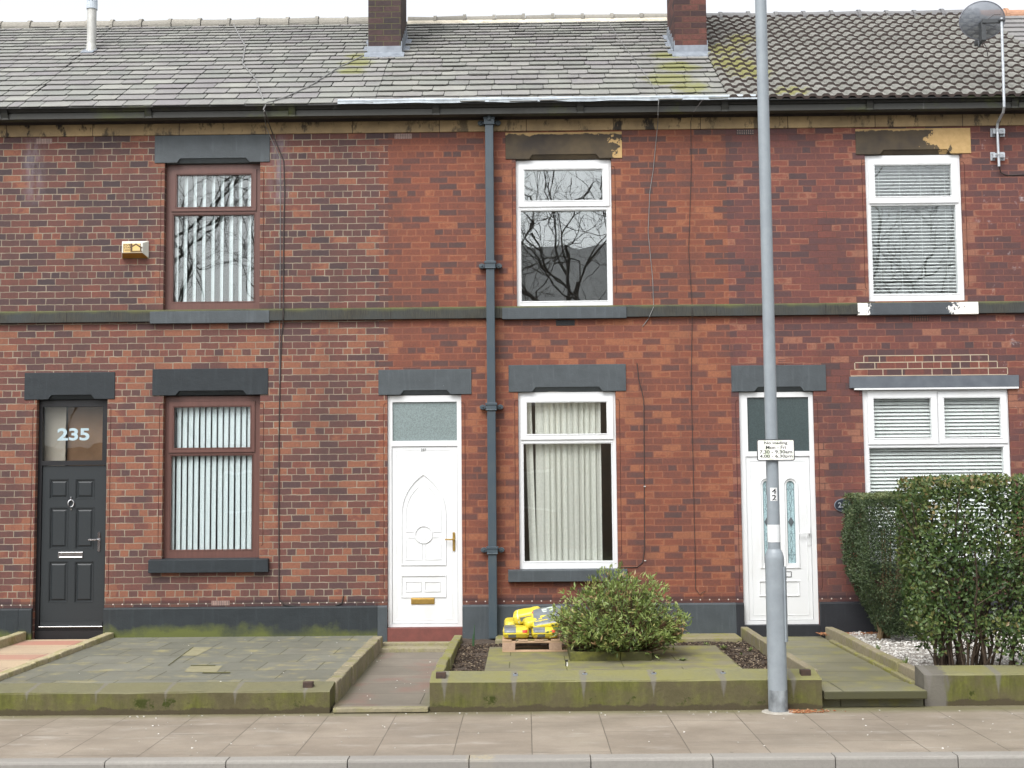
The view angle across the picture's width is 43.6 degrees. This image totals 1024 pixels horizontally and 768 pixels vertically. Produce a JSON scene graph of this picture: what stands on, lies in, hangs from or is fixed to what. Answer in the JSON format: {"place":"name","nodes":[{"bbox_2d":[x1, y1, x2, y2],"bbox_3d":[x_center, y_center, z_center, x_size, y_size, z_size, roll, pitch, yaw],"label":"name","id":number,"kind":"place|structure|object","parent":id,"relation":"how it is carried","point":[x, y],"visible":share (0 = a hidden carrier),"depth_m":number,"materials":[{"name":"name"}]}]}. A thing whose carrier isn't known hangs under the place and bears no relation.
{"place":"outdoors","nodes":[
{"label":"outdoors","id":0,"kind":"place"},
{"bbox_2d":[0,639,86,671],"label":"path","id":1,"kind":"structure","parent":0,"point":[17,654],"depth_m":15.01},
{"bbox_2d":[0,631,25,647],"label":"path edging","id":2,"kind":"object","parent":1,"relation":"on","point":[11,639],"visible":0.41,"depth_m":15.61,"materials":[{"name":"beige concrete"}]},
{"bbox_2d":[0,636,372,682],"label":"garden paving","id":3,"kind":"structure","parent":0,"point":[239,659],"depth_m":13.83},
{"bbox_2d":[169,647,229,672],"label":"garden paving","id":4,"kind":"structure","parent":3,"relation":"on","point":[194,651],"depth_m":13.37,"materials":[{"name":"grey stone"}]},
{"bbox_2d":[333,652,444,710],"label":"path","id":5,"kind":"structure","parent":0,"point":[376,683],"depth_m":13.24,"materials":[{"name":"grey concrete"}]},
{"bbox_2d":[326,636,382,703],"bbox_3d":[-1.682,3.066,13.933,0.133,0.244,3.774,-1,-4,1],"label":"path edging","id":6,"kind":"object","parent":5,"relation":"on","point":[348,673],"visible":0.85,"depth_m":13.46,"materials":[{"name":"grey stone"}]},
{"bbox_2d":[0,705,1023,767],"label":"pavement","id":7,"kind":"structure","parent":0,"point":[923,728],"depth_m":10.73,"materials":[{"name":"grey concrete"}]},
{"bbox_2d":[0,632,113,680],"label":"path edging","id":8,"kind":"object","parent":7,"relation":"on","point":[53,656],"visible":0.4,"depth_m":14.08,"materials":[{"name":"beige stone"}]},
{"bbox_2d":[0,681,334,715],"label":"garden wall","id":9,"kind":"structure","parent":7,"relation":"on","point":[163,698],"depth_m":11.75,"materials":[{"name":"stone"}]},
{"bbox_2d":[333,706,428,712],"bbox_3d":[-1.203,2.989,11.759,0.873,0.039,0.112,-1,-4,1],"label":"stone step","id":10,"kind":"object","parent":7,"relation":"on","point":[364,709],"visible":1,"depth_m":11.71,"materials":[{"name":"grey stone"}]},
{"bbox_2d":[434,635,461,670],"bbox_3d":[-0.684,3.020,13.912,0.114,0.316,3.704,-1,-4,1],"label":"path edging","id":11,"kind":"object","parent":7,"relation":"on","point":[445,662],"visible":0.53,"depth_m":13.58,"materials":[{"name":"stone"}]},
{"bbox_2d":[430,669,821,711],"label":"garden wall","id":12,"kind":"structure","parent":7,"relation":"on","point":[606,690],"depth_m":11.74,"materials":[{"name":"stone"}]},
{"bbox_2d":[755,0,792,714],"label":"lamp post","id":13,"kind":"object","parent":7,"relation":"on","point":[776,604],"visible":0.98,"depth_m":11.77,"materials":[{"name":"grey metal"}]},
{"bbox_2d":[757,439,794,460],"bbox_3d":[2.415,0.609,11.780,0.345,0.197,0.138,-1,-4,1],"label":"parking sign","id":14,"kind":"object","parent":13,"relation":"attached to","point":[775,449],"visible":1,"depth_m":11.71,"materials":[{"name":"white metal"}]},
{"bbox_2d":[783,566,787,641],"bbox_3d":[2.493,2.006,11.670,0.032,0.674,0.119,-1,-4,8],"label":"access door","id":15,"kind":"structure","parent":13,"relation":"in","point":[784,568],"depth_m":11.62,"materials":[{"name":"grey paint"}]},
{"bbox_2d":[741,627,817,672],"bbox_3d":[2.854,2.990,13.928,0.093,0.314,3.804,-1,-4,1],"label":"path edging","id":16,"kind":"object","parent":7,"relation":"on","point":[757,641],"visible":0.38,"depth_m":14.39,"materials":[{"name":"concrete"}]},
{"bbox_2d":[788,632,903,712],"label":"leaf litter","id":17,"kind":"object","parent":7,"relation":"on","point":[802,710],"visible":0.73,"depth_m":11.61,"materials":[{"name":"brown plant"}]},
{"bbox_2d":[915,665,1023,705],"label":"garden wall","id":18,"kind":"structure","parent":7,"relation":"on","point":[972,685],"depth_m":11.84,"materials":[{"name":"pale sandstone"},{"name":"green moss"}]},
{"bbox_2d":[0,0,1023,21],"label":"sky","id":19,"kind":"structure","parent":0,"point":[10,10],"materials":[{"name":"white"}]},
{"bbox_2d":[449,638,766,670],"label":"soil","id":20,"kind":"structure","parent":0,"point":[479,641],"depth_m":14.52,"materials":[{"name":"brown soil"}]},
{"bbox_2d":[472,625,474,645],"bbox_3d":[-0.457,2.983,15.166,0.033,0.260,0.017,-1,-4,1],"label":"plant shoot","id":21,"kind":"object","parent":20,"relation":"on","point":[473,638],"visible":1,"depth_m":15.16,"materials":[{"name":"green plant"}]},
{"bbox_2d":[485,645,741,670],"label":"garden paving","id":22,"kind":"structure","parent":0,"point":[701,657],"depth_m":13.58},
{"bbox_2d":[502,633,568,651],"bbox_3d":[0.494,2.977,14.810,1.200,0.136,0.800,-1,-4,1],"label":"pallet","id":23,"kind":"object","parent":22,"relation":"on","point":[553,645],"visible":0.45,"depth_m":14.42,"materials":[{"name":"brown wood"}]},
{"bbox_2d":[503,625,529,638],"bbox_3d":[0.048,2.837,14.661,0.306,0.140,0.471,-1,-4,1],"label":"cement bag","id":24,"kind":"object","parent":23,"relation":"on","point":[515,631],"visible":0.95,"depth_m":14.45,"materials":[{"name":"yellow plastic"}]},
{"bbox_2d":[513,606,539,624],"bbox_3d":[0.179,2.683,14.836,0.333,0.201,0.224,-1,-4,6],"label":"cement bag","id":25,"kind":"object","parent":24,"relation":"on","point":[519,615],"visible":0.68,"depth_m":14.75,"materials":[{"name":"yellow plastic"}]},
{"bbox_2d":[522,616,536,628],"bbox_3d":[0.215,2.734,14.773,0.195,0.151,0.402,0,-4,-11],"label":"cement bag","id":26,"kind":"object","parent":24,"relation":"on","point":[528,622],"visible":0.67,"depth_m":14.60,"materials":[{"name":"yellow plastic"}]},
{"bbox_2d":[504,618,529,630],"bbox_3d":[0.061,2.827,15.007,0.310,0.168,0.312,-1,-4,1],"label":"cement bag","id":27,"kind":"object","parent":23,"relation":"on","point":[508,621],"visible":0.26,"depth_m":14.89,"materials":[{"name":"yellow plastic"}]},
{"bbox_2d":[531,627,557,638],"bbox_3d":[0.370,2.833,14.659,0.310,0.139,0.474,-1,-4,1],"label":"cement bag","id":28,"kind":"object","parent":23,"relation":"on","point":[538,632],"visible":0.65,"depth_m":14.45,"materials":[{"name":"yellow plastic"}]},
{"bbox_2d":[531,606,562,627],"bbox_3d":[0.410,2.676,14.655,0.374,0.258,0.281,-1,-4,1],"label":"cement bag","id":29,"kind":"object","parent":28,"relation":"on","point":[539,614],"visible":0.65,"depth_m":14.61,"materials":[{"name":"plastic"}]},
{"bbox_2d":[567,643,651,660],"bbox_3d":[1.059,2.952,14.074,0.879,0.125,0.860,-1,-4,1],"label":"planter edging","id":30,"kind":"object","parent":22,"relation":"on","point":[573,655],"visible":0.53,"depth_m":13.65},
{"bbox_2d":[544,559,693,657],"bbox_3d":[1.167,2.483,14.091,1.643,1.076,1.649,-1,-4,1],"label":"shrub","id":31,"kind":"object","parent":22,"relation":"on","point":[630,621],"visible":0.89,"depth_m":13.82,"materials":[{"name":"green plant"}]},
{"bbox_2d":[495,633,741,644],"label":"garden paving","id":32,"kind":"structure","parent":0,"point":[715,637],"depth_m":15.49,"materials":[{"name":"beige stone"}]},
{"bbox_2d":[764,636,922,706],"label":"path","id":33,"kind":"structure","parent":0,"point":[827,660],"depth_m":13.21,"materials":[{"name":"grey concrete"}]},
{"bbox_2d":[829,640,914,684],"bbox_3d":[3.821,3.027,13.739,0.075,0.194,3.254,-1,-4,1],"label":"path edging","id":34,"kind":"object","parent":33,"relation":"on","point":[898,675],"visible":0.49,"depth_m":13.43,"materials":[{"name":"stone"}]},
{"bbox_2d":[822,682,926,699],"bbox_3d":[3.337,2.872,11.991,0.940,0.073,0.540,-1,-4,1],"label":"stone step","id":35,"kind":"object","parent":33,"relation":"on","point":[865,690],"visible":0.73,"depth_m":11.75,"materials":[{"name":"grey stone"}]},
{"bbox_2d":[849,631,1023,665],"bbox_3d":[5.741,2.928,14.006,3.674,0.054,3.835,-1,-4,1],"label":"white gravel","id":36,"kind":"structure","parent":0,"point":[904,653],"depth_m":14.29,"materials":[{"name":"white gravel"}]},
{"bbox_2d":[825,627,914,680],"bbox_3d":[3.901,2.998,13.982,0.113,0.289,3.734,-1,-4,1],"label":"path edging","id":37,"kind":"object","parent":36,"relation":"on","point":[867,650],"visible":0.52,"depth_m":13.79,"materials":[{"name":"grey stone"}]},
{"bbox_2d":[840,491,926,639],"bbox_3d":[4.426,2.170,15.259,0.797,1.804,1.180,-1,-4,1],"label":"clipped hedge","id":38,"kind":"object","parent":36,"relation":"on","point":[882,617],"visible":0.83,"depth_m":15.00,"materials":[{"name":"green plant"}]},
{"bbox_2d":[881,472,1023,664],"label":"clipped hedge","id":39,"kind":"object","parent":36,"relation":"on","point":[927,605],"visible":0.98,"depth_m":12.22,"materials":[{"name":"green plant"}]},
{"label":"ground","id":40,"kind":"structure","parent":0,"visible":0},
{"bbox_2d":[18,0,411,639],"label":"terraced house","id":41,"kind":"structure","parent":40,"relation":"on","point":[162,406],"depth_m":16.34,"materials":[{"name":"brick"}]},
{"bbox_2d":[34,400,107,639],"bbox_3d":[-5.582,1.776,16.287,0.900,3.150,0.165,-1,-4,1],"label":"front door","id":42,"kind":"structure","parent":41,"relation":"in","point":[71,500],"depth_m":16.25,"materials":[{"name":"grey wood"}]},
{"bbox_2d":[122,241,148,257],"bbox_3d":[-4.835,-1.727,16.369,0.344,0.223,0.123,-1,-4,1],"label":"alarm box","id":43,"kind":"object","parent":41,"relation":"attached to","point":[135,249],"visible":1,"depth_m":16.32,"materials":[{"name":"white plastic"}]},
{"bbox_2d":[163,396,259,557],"bbox_3d":[-3.808,1.183,16.316,1.230,2.057,0.112,-1,-4,1],"label":"window","id":44,"kind":"structure","parent":41,"relation":"in","point":[252,450],"depth_m":16.32,"materials":[{"name":"white fabric"}]},
{"bbox_2d":[165,164,259,309],"bbox_3d":[-3.853,-1.893,16.578,1.232,1.907,0.160,-1,-4,1],"label":"window","id":45,"kind":"structure","parent":41,"relation":"in","point":[173,211],"depth_m":16.56,"materials":[{"name":"brown plastic"}]},
{"bbox_2d":[233,23,264,111],"bbox_3d":[-3.791,-4.586,18.164,0.136,2.621,4.040,1,-5,-17],"label":"cable","id":46,"kind":"object","parent":41,"relation":"attached to","point":[246,67],"visible":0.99,"depth_m":17.78,"materials":[{"name":"grey rubber"}]},
{"bbox_2d":[263,112,280,381],"bbox_3d":[-3.063,-1.722,16.226,0.198,3.428,0.368,-1,-4,1],"label":"cable","id":47,"kind":"object","parent":41,"relation":"attached to","point":[280,244],"visible":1,"depth_m":16.41,"materials":[{"name":"black rubber"}]},
{"bbox_2d":[264,112,343,605],"bbox_3d":[-2.673,-0.316,16.251,1.035,6.233,0.323,1,-5,-20],"label":"cable","id":48,"kind":"object","parent":41,"relation":"attached to","point":[279,394],"visible":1,"depth_m":16.23,"materials":[{"name":"black rubber"}]},
{"bbox_2d":[263,55,362,109],"bbox_3d":[-2.582,-4.063,17.139,0.128,1.350,2.176,-3,-5,28],"label":"cable","id":49,"kind":"object","parent":41,"relation":"attached to","point":[312,83],"visible":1,"depth_m":16.89,"materials":[{"name":"black rubber"}]},
{"bbox_2d":[381,641,449,652],"bbox_3d":[-1.165,3.363,15.775,0.881,0.328,0.389,-1,-4,1],"label":"stone step","id":50,"kind":"object","parent":40,"relation":"on","point":[422,646],"visible":0.24,"depth_m":15.75,"materials":[{"name":"beige stone"}]},
{"bbox_2d":[0,751,1023,767],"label":"kerb","id":51,"kind":"structure","parent":40,"relation":"on","point":[995,759],"depth_m":9.72,"materials":[{"name":"concrete"}]},
{"bbox_2d":[337,0,756,641],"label":"terraced house","id":52,"kind":"structure","parent":40,"relation":"on","point":[529,448],"depth_m":16.29,"materials":[{"name":"red brick"}]},
{"bbox_2d":[387,395,461,641],"bbox_3d":[-1.102,1.722,16.180,0.954,3.160,0.165,-1,-4,1],"label":"front door","id":53,"kind":"structure","parent":52,"relation":"in","point":[425,483],"depth_m":16.18,"materials":[{"name":"white plastic"}]},
{"bbox_2d":[516,160,612,305],"bbox_3d":[0.670,-1.934,16.468,1.225,1.906,0.097,-1,-4,1],"label":"window","id":54,"kind":"structure","parent":52,"relation":"in","point":[604,204],"depth_m":16.46,"materials":[{"name":"white plastic"}]},
{"bbox_2d":[518,392,617,568],"bbox_3d":[0.707,1.226,16.328,1.233,2.232,0.314,-1,-4,1],"label":"window","id":55,"kind":"structure","parent":52,"relation":"in","point":[566,533],"depth_m":16.26,"materials":[{"name":"white plastic"}]},
{"bbox_2d":[618,364,645,567],"bbox_3d":[1.496,1.019,16.146,0.372,2.576,0.017,-1,-4,1],"label":"cable","id":56,"kind":"object","parent":52,"relation":"attached to","point":[644,484],"visible":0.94,"depth_m":16.11,"materials":[{"name":"black plastic"}]},
{"bbox_2d":[608,21,658,325],"bbox_3d":[1.597,-3.194,17.853,0.243,5.157,3.555,0,-4,-7],"label":"cable","id":57,"kind":"object","parent":52,"relation":"attached to","point":[652,175],"visible":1,"depth_m":16.40,"materials":[{"name":"black rubber"}]},
{"bbox_2d":[688,100,704,593],"bbox_3d":[2.422,-0.504,16.086,0.267,6.268,0.390,0,-4,-8],"label":"cable","id":58,"kind":"object","parent":52,"relation":"attached to","point":[691,379],"visible":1,"depth_m":16.20,"materials":[{"name":"black rubber"}]},
{"bbox_2d":[706,8,1023,637],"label":"terraced house","id":59,"kind":"structure","parent":40,"relation":"on","point":[897,196],"depth_m":16.30,"materials":[{"name":"red brick"}]},
{"bbox_2d":[739,392,820,636],"bbox_3d":[3.359,1.679,16.138,0.942,3.160,0.165,-1,-4,1],"label":"front door","id":60,"kind":"structure","parent":59,"relation":"in","point":[797,502],"depth_m":16.15,"materials":[{"name":"white plastic"}]},
{"bbox_2d":[834,499,850,511],"bbox_3d":[4.159,1.522,16.078,0.220,0.164,0.020,-1,-4,1],"label":"house plaque","id":61,"kind":"object","parent":59,"relation":"attached to","point":[838,506],"visible":0.5,"depth_m":16.07,"materials":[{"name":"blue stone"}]},
{"bbox_2d":[865,155,964,300],"bbox_3d":[5.148,-1.997,16.425,1.218,1.886,0.122,-1,-4,1],"label":"window","id":62,"kind":"structure","parent":59,"relation":"in","point":[951,161],"depth_m":16.42,"materials":[{"name":"white plastic"}]},
{"bbox_2d":[862,389,1012,561],"bbox_3d":[5.363,1.147,16.174,1.837,2.178,0.120,-1,-4,1],"label":"window","id":63,"kind":"structure","parent":59,"relation":"in","point":[937,440],"depth_m":16.22,"materials":[{"name":"white plastic"}]},
{"bbox_2d":[959,1,1023,175],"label":"satellite dish","id":64,"kind":"object","parent":59,"relation":"attached to","point":[980,22],"visible":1,"depth_m":16.20,"materials":[{"name":"metal"}]},
{"bbox_2d":[1003,8,1023,43],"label":"terraced house","id":65,"kind":"structure","parent":40,"relation":"on","point":[1014,23],"depth_m":19.39,"materials":[{"name":"brick"}]},
{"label":"garden paving","id":66,"kind":"structure","parent":0,"visible":0},
{"bbox_2d":[0,19,114,636],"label":"terraced house","id":67,"kind":"structure","parent":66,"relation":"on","point":[35,57],"depth_m":16.45,"materials":[{"name":"brick"}]}
]}

